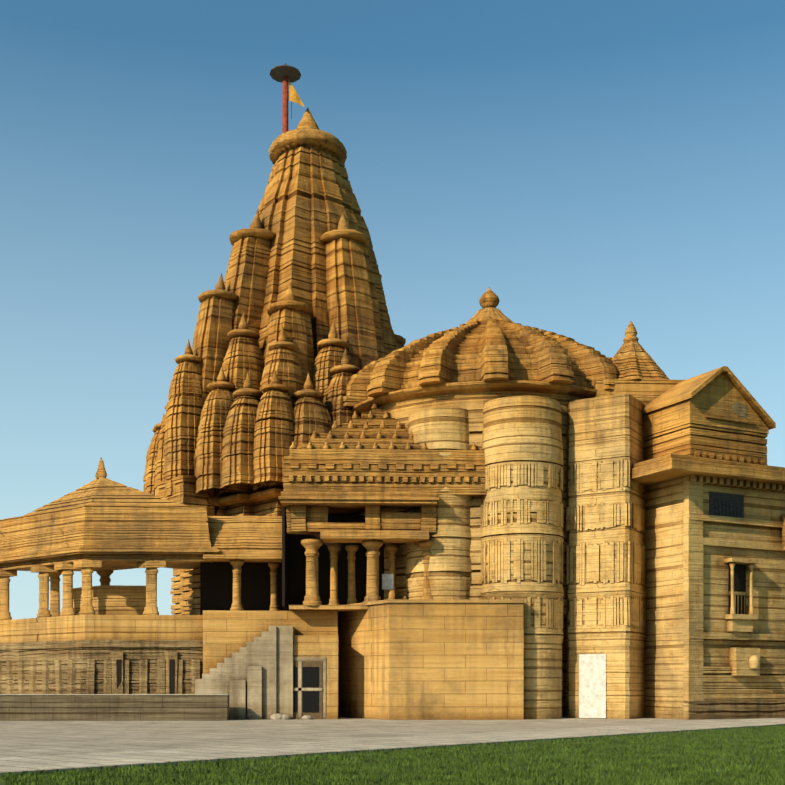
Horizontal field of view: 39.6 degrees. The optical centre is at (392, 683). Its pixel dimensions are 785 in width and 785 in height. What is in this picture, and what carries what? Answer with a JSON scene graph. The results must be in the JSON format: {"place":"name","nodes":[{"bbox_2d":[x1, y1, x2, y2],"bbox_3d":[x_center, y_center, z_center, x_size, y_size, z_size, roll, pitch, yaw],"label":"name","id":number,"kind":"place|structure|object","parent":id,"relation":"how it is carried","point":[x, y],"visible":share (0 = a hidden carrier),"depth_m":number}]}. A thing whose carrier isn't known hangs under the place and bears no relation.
{"place":"outdoors","nodes":[
{"label":"outdoors","id":0,"kind":"place"},
{"bbox_2d":[0,694,228,694],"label":"boundary wall coping","id":1,"kind":"object","parent":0,"point":[114,694],"visible":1,"depth_m":77.83},
{"bbox_2d":[0,585,523,719],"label":"temple platform walls","id":2,"kind":"structure","parent":0,"point":[413,659],"depth_m":81.13},
{"bbox_2d":[0,717,784,771],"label":"pavement","id":3,"kind":"structure","parent":0,"point":[27,738],"depth_m":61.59},
{"bbox_2d":[0,695,228,720],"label":"boundary wall","id":4,"kind":"structure","parent":3,"relation":"on","point":[114,707],"depth_m":77.87},
{"bbox_2d":[195,626,325,719],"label":"concrete stair","id":5,"kind":"object","parent":3,"relation":"on","point":[254,680],"visible":0.85,"depth_m":80.56},
{"bbox_2d":[293,661,321,718],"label":"door","id":6,"kind":"structure","parent":5,"relation":"in","point":[310,698],"depth_m":81.03},
{"bbox_2d":[270,714,311,719],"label":"stones","id":7,"kind":"object","parent":3,"relation":"on","point":[284,717],"visible":0.88,"depth_m":80.40},
{"bbox_2d":[0,108,784,619],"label":"temple roof","id":8,"kind":"structure","parent":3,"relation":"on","point":[298,360],"depth_m":87.52},
{"bbox_2d":[282,76,288,132],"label":"flagpole","id":9,"kind":"object","parent":8,"relation":"on","point":[285,128],"visible":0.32,"depth_m":102.72},
{"bbox_2d":[270,63,300,82],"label":"disc finial","id":10,"kind":"object","parent":9,"relation":"on","point":[279,72],"visible":0.94,"depth_m":102.55},
{"bbox_2d":[289,81,303,106],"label":"flag","id":11,"kind":"object","parent":9,"relation":"attached to","point":[294,96],"visible":1,"depth_m":102.84},
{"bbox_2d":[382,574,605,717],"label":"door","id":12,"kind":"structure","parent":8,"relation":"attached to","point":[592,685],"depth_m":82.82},
{"bbox_2d":[709,492,743,517],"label":"barred window","id":13,"kind":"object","parent":8,"relation":"attached to","point":[726,504],"visible":0.79,"depth_m":81.95},
{"bbox_2d":[0,402,784,719],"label":"carved wall panels","id":14,"kind":"object","parent":3,"relation":"on","point":[68,667],"visible":0.6,"depth_m":83.90},
{"bbox_2d":[0,724,784,784],"bbox_3d":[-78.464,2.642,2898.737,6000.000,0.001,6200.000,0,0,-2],"label":"ground grass","id":15,"kind":"structure","parent":0,"point":[2,782],"depth_m":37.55},
{"bbox_2d":[0,724,784,775],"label":"kerb stones","id":16,"kind":"object","parent":15,"relation":"on","point":[258,757],"visible":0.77,"depth_m":41.15},
{"bbox_2d":[0,0,784,619],"label":"sky","id":17,"kind":"structure","parent":0,"point":[599,167]},
{"bbox_2d":[116,507,745,693],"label":"dark interior openings","id":18,"kind":"object","parent":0,"point":[216,585],"visible":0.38,"depth_m":87.33},
{"bbox_2d":[353,379,784,719],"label":"temple tower walls","id":19,"kind":"structure","parent":0,"point":[572,534],"depth_m":82.39}
]}

